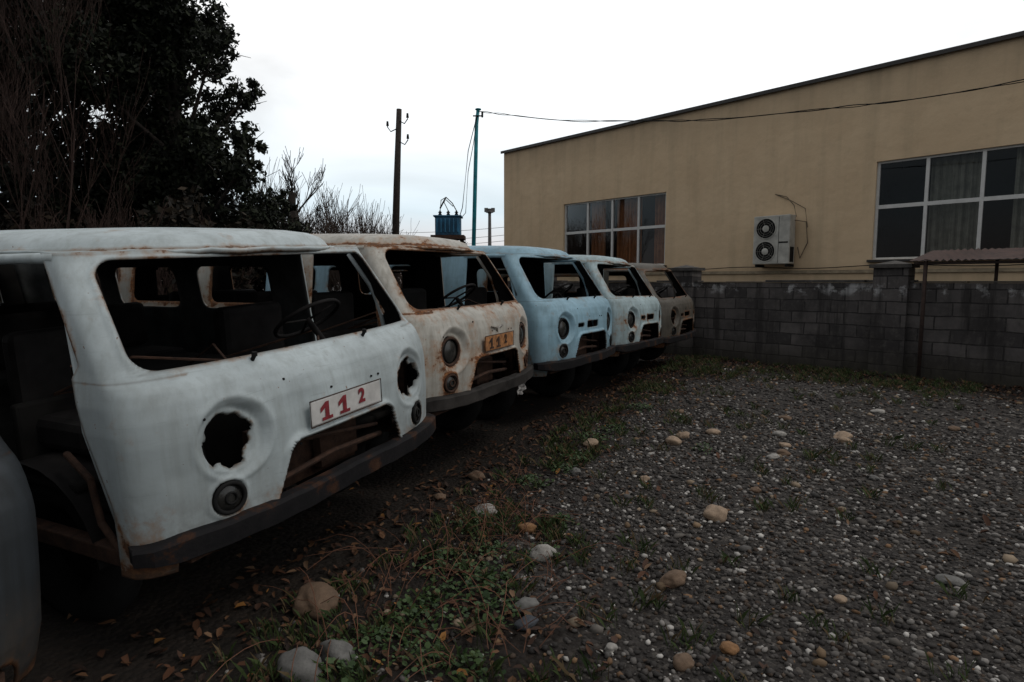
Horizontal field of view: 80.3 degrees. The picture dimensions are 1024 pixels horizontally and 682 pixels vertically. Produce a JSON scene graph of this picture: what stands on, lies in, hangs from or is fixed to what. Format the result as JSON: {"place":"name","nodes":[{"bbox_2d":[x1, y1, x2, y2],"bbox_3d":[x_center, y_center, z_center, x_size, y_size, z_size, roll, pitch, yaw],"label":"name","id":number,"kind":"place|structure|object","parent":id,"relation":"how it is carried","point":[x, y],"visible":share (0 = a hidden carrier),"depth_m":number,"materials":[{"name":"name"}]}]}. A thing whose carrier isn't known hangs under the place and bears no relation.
{"place":"outdoors","nodes":[
{"label":"outdoors","id":0,"kind":"place"},
{"bbox_2d":[0,0,1023,245],"label":"sky","id":1,"kind":"structure","parent":0,"point":[333,73],"materials":[{"name":"white"}]},
{"bbox_2d":[1,284,1023,681],"bbox_3d":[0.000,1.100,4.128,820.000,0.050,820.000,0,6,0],"label":"ground","id":2,"kind":"structure","parent":0,"point":[161,606],"depth_m":3.22,"materials":[{"name":"grey gravel"}]},
{"bbox_2d":[0,436,41,681],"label":"abandoned van","id":3,"kind":"object","parent":2,"relation":"on","point":[20,609],"visible":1,"depth_m":1.97,"materials":[{"name":"paint"}]},
{"bbox_2d":[0,0,201,228],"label":"evergreen tree","id":4,"kind":"object","parent":2,"relation":"on","point":[98,193],"visible":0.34,"depth_m":10.92,"materials":[{"name":"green plant"}]},
{"bbox_2d":[0,0,257,296],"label":"bare tree","id":5,"kind":"object","parent":2,"relation":"on","point":[4,101],"visible":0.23,"depth_m":9.03,"materials":[{"name":"plant"}]},
{"bbox_2d":[0,182,267,302],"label":"overgrown hedge","id":6,"kind":"object","parent":2,"relation":"on","point":[172,212],"visible":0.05,"depth_m":9.90,"materials":[{"name":"green plant"}]},
{"bbox_2d":[9,0,313,288],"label":"evergreen tree","id":7,"kind":"object","parent":2,"relation":"on","point":[191,150],"visible":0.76,"depth_m":10.36,"materials":[{"name":"green plant"}]},
{"bbox_2d":[0,227,435,621],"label":"abandoned van","id":8,"kind":"object","parent":2,"relation":"on","point":[141,441],"visible":1,"depth_m":2.67,"materials":[{"name":"white paint"}]},
{"bbox_2d":[274,146,325,231],"bbox_3d":[-4.986,-2.134,13.959,1.496,4.499,0.819,-1,6,-8],"label":"pollarded tree","id":9,"kind":"object","parent":2,"relation":"on","point":[292,197],"visible":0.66,"depth_m":13.72,"materials":[{"name":"brown plant"}]},
{"bbox_2d":[277,646,322,681],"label":"rock","id":10,"kind":"object","parent":2,"relation":"on","point":[304,666],"visible":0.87,"depth_m":2.28,"materials":[{"name":"grey stone"}]},
{"bbox_2d":[162,141,467,290],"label":"distant tree line","id":11,"kind":"object","parent":2,"relation":"on","point":[329,226],"visible":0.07,"depth_m":20.34,"materials":[{"name":"brown plant"}]},
{"bbox_2d":[292,582,338,619],"bbox_3d":[-0.902,1.200,2.795,0.215,0.158,0.198,11,14,26],"label":"rock","id":12,"kind":"object","parent":2,"relation":"on","point":[323,591],"visible":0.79,"depth_m":2.74,"materials":[{"name":"brown stone"}]},
{"bbox_2d":[118,234,533,450],"bbox_3d":[-2.075,-0.018,5.790,4.430,1.897,1.990,3,7,25],"label":"abandoned van","id":13,"kind":"object","parent":2,"relation":"on","point":[464,346],"visible":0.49,"depth_m":4.92,"materials":[{"name":"beige paint"}]},
{"bbox_2d":[320,639,354,666],"bbox_3d":[-0.698,1.244,2.419,0.155,0.123,0.102,0,6,25],"label":"rock","id":14,"kind":"object","parent":2,"relation":"on","point":[341,649],"visible":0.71,"depth_m":2.39,"materials":[{"name":"grey stone"}]},
{"bbox_2d":[386,108,408,282],"bbox_3d":[-3.667,-3.933,19.706,0.785,6.960,0.285,0,6,0],"label":"utility pole","id":15,"kind":"object","parent":2,"relation":"on","point":[396,195],"visible":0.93,"depth_m":19.48,"materials":[{"name":"brown wood"}]},
{"bbox_2d":[206,453,637,681],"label":"dry stems","id":16,"kind":"object","parent":2,"relation":"on","point":[484,527],"visible":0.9,"depth_m":2.90,"materials":[{"name":"brown plant"}]},
{"bbox_2d":[432,493,445,499],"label":"rock","id":17,"kind":"object","parent":2,"relation":"on","point":[438,495],"visible":0.88,"depth_m":4.19,"materials":[{"name":"brown stone"}]},
{"bbox_2d":[265,246,615,419],"bbox_3d":[-1.045,-0.209,7.665,4.417,1.907,2.214,3,7,30],"label":"abandoned van","id":18,"kind":"object","parent":2,"relation":"on","point":[560,340],"visible":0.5,"depth_m":6.47,"materials":[{"name":"blue paint"}]},
{"bbox_2d":[430,197,465,241],"bbox_3d":[-1.550,-1.741,14.901,0.800,3.531,0.600,0,6,0],"label":"electrical transformer","id":19,"kind":"object","parent":2,"relation":"on","point":[447,225],"visible":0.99,"depth_m":14.56,"materials":[{"name":"metal"}]},
{"bbox_2d":[460,108,482,245],"bbox_3d":[-1.325,-3.434,17.327,0.419,6.428,1.275,4,7,36],"label":"steel pole","id":20,"kind":"object","parent":2,"relation":"on","point":[475,144],"visible":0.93,"depth_m":17.54,"materials":[{"name":"teal metal"}]},
{"bbox_2d":[478,79,1023,121],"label":"power cable","id":21,"kind":"object","parent":20,"relation":"attached to","point":[775,113],"visible":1,"depth_m":12.21,"materials":[{"name":"rubber"}]},
{"bbox_2d":[468,470,485,480],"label":"rock","id":22,"kind":"object","parent":2,"relation":"on","point":[474,477],"visible":0.91,"depth_m":4.63,"materials":[{"name":"brown stone"}]},
{"bbox_2d":[475,503,497,516],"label":"rock","id":23,"kind":"object","parent":2,"relation":"on","point":[490,508],"visible":0.43,"depth_m":3.87,"materials":[{"name":"grey stone"}]},
{"bbox_2d":[484,208,494,245],"bbox_3d":[-1.450,-5.530,39.648,0.680,6.200,0.540,0,6,0],"label":"floodlight mast","id":24,"kind":"object","parent":2,"relation":"on","point":[489,211],"visible":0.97,"depth_m":39.34,"materials":[{"name":"grey metal"}]},
{"bbox_2d":[292,402,714,681],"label":"weeds","id":25,"kind":"object","parent":2,"relation":"on","point":[413,610],"visible":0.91,"depth_m":2.77,"materials":[{"name":"green plant"}]},
{"bbox_2d":[9,353,1023,681],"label":"fallen leaves","id":26,"kind":"object","parent":2,"relation":"on","point":[371,609],"visible":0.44,"depth_m":3.36,"materials":[{"name":"brown plant"}]},
{"bbox_2d":[514,597,538,613],"bbox_3d":[0.066,1.222,2.798,0.120,0.078,0.088,-8,2,-28],"label":"rock","id":27,"kind":"object","parent":2,"relation":"on","point":[526,602],"visible":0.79,"depth_m":2.77,"materials":[{"name":"grey stone"}]},
{"bbox_2d":[514,615,538,630],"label":"rock","id":28,"kind":"object","parent":2,"relation":"on","point":[518,624],"visible":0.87,"depth_m":2.65,"materials":[{"name":"grey stone"}]},
{"bbox_2d":[517,522,536,533],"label":"rock","id":29,"kind":"object","parent":2,"relation":"on","point":[531,527],"visible":0.81,"depth_m":3.62,"materials":[{"name":"brown stone"}]},
{"bbox_2d":[392,255,663,389],"bbox_3d":[0.047,-0.379,9.534,4.416,1.877,1.990,3,6,30],"label":"abandoned van","id":30,"kind":"object","parent":2,"relation":"on","point":[629,313],"visible":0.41,"depth_m":8.24,"materials":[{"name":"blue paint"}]},
{"bbox_2d":[529,544,556,562],"bbox_3d":[0.169,1.159,3.295,0.155,0.131,0.105,3,11,-10],"label":"rock","id":31,"kind":"object","parent":2,"relation":"on","point":[543,549],"visible":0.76,"depth_m":3.25,"materials":[{"name":"grey stone"}]},
{"bbox_2d":[570,467,580,473],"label":"rock","id":32,"kind":"object","parent":2,"relation":"on","point":[576,470],"visible":0.94,"depth_m":4.74,"materials":[{"name":"grey stone"}]},
{"bbox_2d":[583,438,597,446],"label":"rock","id":33,"kind":"object","parent":2,"relation":"on","point":[592,441],"visible":0.74,"depth_m":5.49,"materials":[{"name":"beige stone"}]},
{"bbox_2d":[196,354,987,681],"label":"grass","id":34,"kind":"structure","parent":2,"relation":"on","point":[566,450],"depth_m":3.50,"materials":[{"name":"green plant"}]},
{"bbox_2d":[500,263,695,371],"bbox_3d":[1.064,-0.526,11.274,4.419,1.827,1.990,3,8,30],"label":"abandoned van","id":35,"kind":"object","parent":2,"relation":"on","point":[677,318],"visible":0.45,"depth_m":10.09,"materials":[{"name":"grey paint"}]},
{"bbox_2d":[604,642,617,652],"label":"rock","id":36,"kind":"object","parent":2,"relation":"on","point":[610,647],"visible":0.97,"depth_m":2.48,"materials":[{"name":"white stone"}]},
{"bbox_2d":[639,475,649,480],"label":"rock","id":37,"kind":"object","parent":2,"relation":"on","point":[646,478],"visible":0.75,"depth_m":4.56,"materials":[{"name":"beige stone"}]},
{"bbox_2d":[659,569,686,588],"bbox_3d":[0.802,1.188,3.030,0.125,0.099,0.132,2,6,21],"label":"rock","id":38,"kind":"object","parent":2,"relation":"on","point":[674,578],"visible":0.88,"depth_m":2.98,"materials":[{"name":"brown stone"}]},
{"bbox_2d":[665,436,681,444],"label":"rock","id":39,"kind":"object","parent":2,"relation":"on","point":[674,440],"visible":0.94,"depth_m":5.58,"materials":[{"name":"beige stone"}]},
{"bbox_2d":[326,372,1023,681],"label":"pebbles","id":40,"kind":"object","parent":2,"relation":"on","point":[820,651],"visible":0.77,"depth_m":3.73,"materials":[{"name":"stone"}]},
{"bbox_2d":[675,431,689,438],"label":"rock","id":41,"kind":"object","parent":2,"relation":"on","point":[684,434],"visible":0.69,"depth_m":5.77,"materials":[{"name":"beige stone"}]},
{"bbox_2d":[673,653,694,671],"bbox_3d":[0.673,1.261,2.382,0.095,0.065,0.075,3,10,-10],"label":"rock","id":42,"kind":"object","parent":2,"relation":"on","point":[682,662],"visible":0.98,"depth_m":2.36,"materials":[{"name":"beige stone"}]},
{"bbox_2d":[705,428,720,434],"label":"rock","id":43,"kind":"object","parent":2,"relation":"on","point":[713,431],"visible":0.84,"depth_m":5.99,"materials":[{"name":"beige stone"}]},
{"bbox_2d":[703,504,727,522],"bbox_3d":[1.265,1.083,3.791,0.172,0.119,0.135,-2,6,-9],"label":"rock","id":44,"kind":"object","parent":2,"relation":"on","point":[713,512],"visible":0.94,"depth_m":3.74,"materials":[{"name":"beige stone"}]},
{"bbox_2d":[719,641,739,654],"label":"rock","id":45,"kind":"object","parent":2,"relation":"on","point":[729,647],"visible":0.98,"depth_m":2.45,"materials":[{"name":"brown stone"}]},
{"bbox_2d":[554,268,914,377],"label":"wall piers","id":46,"kind":"object","parent":2,"relation":"on","point":[889,315],"depth_m":9.51,"materials":[{"name":"grey concrete"}]},
{"bbox_2d":[749,486,761,492],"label":"rock","id":47,"kind":"object","parent":2,"relation":"on","point":[756,489],"visible":0.94,"depth_m":4.29,"materials":[{"name":"beige stone"}]},
{"bbox_2d":[504,36,1023,282],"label":"walls","id":48,"kind":"structure","parent":2,"relation":"on","point":[721,183],"depth_m":16.29,"materials":[{"name":"beige paint"}]},
{"bbox_2d":[355,227,502,243],"bbox_3d":[-3.000,-5.075,28.639,12.168,1.258,0.020,1,6,9],"label":"overhead wire","id":49,"kind":"object","parent":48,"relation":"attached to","point":[465,230],"visible":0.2,"depth_m":28.39,"materials":[{"name":"black metal"}]},
{"bbox_2d":[565,192,665,264],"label":"window frames","id":50,"kind":"structure","parent":48,"relation":"attached to","point":[613,229],"depth_m":20.71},
{"bbox_2d":[567,194,665,263],"bbox_3d":[4.247,-3.729,21.542,1.975,2.980,4.330,-5,8,-43],"label":"room","id":51,"kind":"object","parent":48,"relation":"attached to","point":[577,221],"visible":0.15,"depth_m":22.68,"materials":[{"name":"black"}]},
{"bbox_2d":[591,202,605,255],"bbox_3d":[3.069,-3.784,21.488,0.099,2.200,0.571,-5,8,-43],"label":"curtain","id":52,"kind":"object","parent":51,"relation":"hanging from","point":[598,223],"visible":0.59,"depth_m":21.46,"materials":[{"name":"brown fabric"}]},
{"bbox_2d":[617,197,642,262],"bbox_3d":[3.974,-3.688,20.524,0.095,2.200,1.002,-5,8,-43],"label":"curtain","id":53,"kind":"object","parent":51,"relation":"hanging from","point":[627,215],"visible":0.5,"depth_m":20.55,"materials":[{"name":"brown fabric"}]},
{"bbox_2d":[654,195,665,263],"bbox_3d":[4.850,-3.597,19.600,0.095,2.200,0.539,-5,8,-43],"label":"curtain","id":54,"kind":"object","parent":51,"relation":"hanging from","point":[660,203],"visible":0.59,"depth_m":19.67,"materials":[{"name":"fabric"}]},
{"bbox_2d":[501,31,1023,153],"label":"roof","id":55,"kind":"structure","parent":48,"relation":"on","point":[931,54],"depth_m":15.73,"materials":[{"name":"metal"}]},
{"bbox_2d":[755,216,793,266],"bbox_3d":[7.138,-2.670,16.420,0.471,1.320,0.913,-5,8,-43],"label":"ac bracket","id":56,"kind":"object","parent":48,"relation":"attached to","point":[791,256],"visible":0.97,"depth_m":16.12,"materials":[{"name":"metal"}]},
{"bbox_2d":[753,214,795,264],"bbox_3d":[7.072,-2.723,16.402,0.350,1.290,0.980,-5,8,-43],"label":"air conditioner body","id":57,"kind":"object","parent":56,"relation":"on","point":[785,226],"visible":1,"depth_m":16.11,"materials":[{"name":"white metal"}]},
{"bbox_2d":[755,218,775,261],"bbox_3d":[6.836,-2.721,16.387,0.030,1.178,0.568,-5,8,-43],"label":"ac fan grille","id":58,"kind":"object","parent":57,"relation":"attached to","point":[765,238],"visible":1,"depth_m":16.39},
{"bbox_2d":[756,219,774,260],"bbox_3d":[6.839,-2.722,16.389,0.001,1.140,0.530,-5,8,-43],"label":"dark ac fan","id":59,"kind":"object","parent":57,"relation":"attached to","point":[762,257],"visible":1,"depth_m":16.38},
{"bbox_2d":[762,225,768,254],"bbox_3d":[6.823,-2.720,16.375,0.020,0.790,0.180,-5,8,-43],"label":"ac fan hub","id":60,"kind":"object","parent":59,"relation":"attached to","point":[765,228],"visible":1,"depth_m":16.37,"materials":[{"name":"grey plastic"}]},
{"bbox_2d":[775,194,807,257],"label":"ac pipes","id":61,"kind":"object","parent":48,"relation":"attached to","point":[797,220],"visible":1,"depth_m":16.11,"materials":[{"name":"black rubber"}]},
{"bbox_2d":[645,268,1023,274],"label":"plinth ledge","id":62,"kind":"object","parent":48,"relation":"attached to","point":[868,271],"visible":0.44,"depth_m":15.49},
{"bbox_2d":[705,264,1023,269],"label":"facade cable","id":63,"kind":"object","parent":48,"relation":"attached to","point":[864,265],"visible":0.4,"depth_m":15.34,"materials":[{"name":"rubber"}]},
{"bbox_2d":[866,258,1023,261],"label":"window sill","id":64,"kind":"structure","parent":48,"relation":"attached to","point":[888,260],"depth_m":14.43,"materials":[{"name":"grey metal"}]},
{"bbox_2d":[876,147,1019,257],"bbox_3d":[11.541,-3.023,13.800,1.975,3.060,5.250,-5,8,-43],"label":"room","id":65,"kind":"object","parent":48,"relation":"attached to","point":[899,232],"visible":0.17,"depth_m":15.55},
{"bbox_2d":[926,152,982,252],"bbox_3d":[10.163,-3.099,13.957,0.096,2.280,0.973,-5,8,-43],"label":"curtain","id":66,"kind":"object","parent":65,"relation":"hanging from","point":[952,226],"visible":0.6,"depth_m":13.95,"materials":[{"name":"grey fabric"}]},
{"bbox_2d":[1010,147,1023,247],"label":"curtain","id":67,"kind":"object","parent":65,"relation":"hanging from","point":[1017,234],"visible":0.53,"depth_m":13.12,"materials":[{"name":"fabric"}]},
{"bbox_2d":[872,144,1023,259],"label":"window frames","id":68,"kind":"structure","parent":48,"relation":"attached to","point":[981,199],"depth_m":14.06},
{"bbox_2d":[508,282,1023,387],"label":"wall blocks","id":69,"kind":"structure","parent":2,"relation":"on","point":[972,332],"depth_m":9.98,"materials":[{"name":"grey concrete"}]},
{"bbox_2d":[508,280,1023,282],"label":"wall top mortar","id":70,"kind":"object","parent":69,"relation":"on","point":[848,281],"depth_m":10.06,"materials":[{"name":"grey concrete"}]},
{"bbox_2d":[667,260,919,270],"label":"pier caps","id":71,"kind":"object","parent":69,"relation":"on","point":[894,264],"visible":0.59,"depth_m":9.49,"materials":[{"name":"concrete"}]},
{"bbox_2d":[766,453,779,458],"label":"rock","id":72,"kind":"object","parent":2,"relation":"on","point":[773,455],"visible":0.91,"depth_m":5.18,"materials":[{"name":"grey stone"}]},
{"bbox_2d":[772,431,786,436],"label":"rock","id":73,"kind":"object","parent":2,"relation":"on","point":[779,433],"visible":0.84,"depth_m":5.89,"materials":[{"name":"grey stone"}]},
{"bbox_2d":[776,449,790,455],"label":"rock","id":74,"kind":"object","parent":2,"relation":"on","point":[782,452],"visible":0.74,"depth_m":5.27,"materials":[{"name":"brown stone"}]},
{"bbox_2d":[778,442,790,447],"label":"rock","id":75,"kind":"object","parent":2,"relation":"on","point":[782,444],"visible":0.88,"depth_m":5.54,"materials":[{"name":"beige stone"}]},
{"bbox_2d":[778,415,791,419],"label":"rock","id":76,"kind":"object","parent":2,"relation":"on","point":[784,417],"visible":0.84,"depth_m":6.64,"materials":[{"name":"brown stone"}]},
{"bbox_2d":[833,594,847,603],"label":"rock","id":77,"kind":"object","parent":2,"relation":"on","point":[840,598],"visible":1,"depth_m":2.84,"materials":[{"name":"beige stone"}]},
{"bbox_2d":[833,431,852,438],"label":"rock","id":78,"kind":"object","parent":2,"relation":"on","point":[837,435],"visible":0.77,"depth_m":5.82,"materials":[{"name":"beige stone"}]},
{"bbox_2d":[838,437,851,442],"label":"rock","id":79,"kind":"object","parent":2,"relation":"on","point":[842,439],"visible":0.78,"depth_m":5.64,"materials":[{"name":"beige stone"}]},
{"bbox_2d":[869,475,879,479],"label":"rock","id":80,"kind":"object","parent":2,"relation":"on","point":[871,477],"visible":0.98,"depth_m":4.56,"materials":[{"name":"grey stone"}]},
{"bbox_2d":[870,409,884,413],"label":"rock","id":81,"kind":"object","parent":2,"relation":"on","point":[878,411],"visible":0.99,"depth_m":6.88,"materials":[{"name":"white stone"}]},
{"bbox_2d":[935,574,965,586],"bbox_3d":[2.189,1.197,3.043,0.126,0.050,0.110,10,6,11],"label":"rock","id":82,"kind":"object","parent":2,"relation":"on","point":[956,581],"visible":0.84,"depth_m":3.01,"materials":[{"name":"grey stone"}]},
{"bbox_2d":[948,426,960,430],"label":"rock","id":83,"kind":"object","parent":2,"relation":"on","point":[953,428],"visible":0.96,"depth_m":6.09,"materials":[{"name":"brown stone"}]},
{"bbox_2d":[910,247,1023,378],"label":"rusty canopy","id":84,"kind":"object","parent":2,"relation":"on","point":[978,254],"visible":0.91,"depth_m":9.04,"materials":[{"name":"metal"}]},
{"bbox_2d":[192,357,1023,681],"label":"gravel","id":85,"kind":"structure","parent":0,"point":[744,605],"depth_m":3.58,"materials":[{"name":"grey gravel"}]}
]}

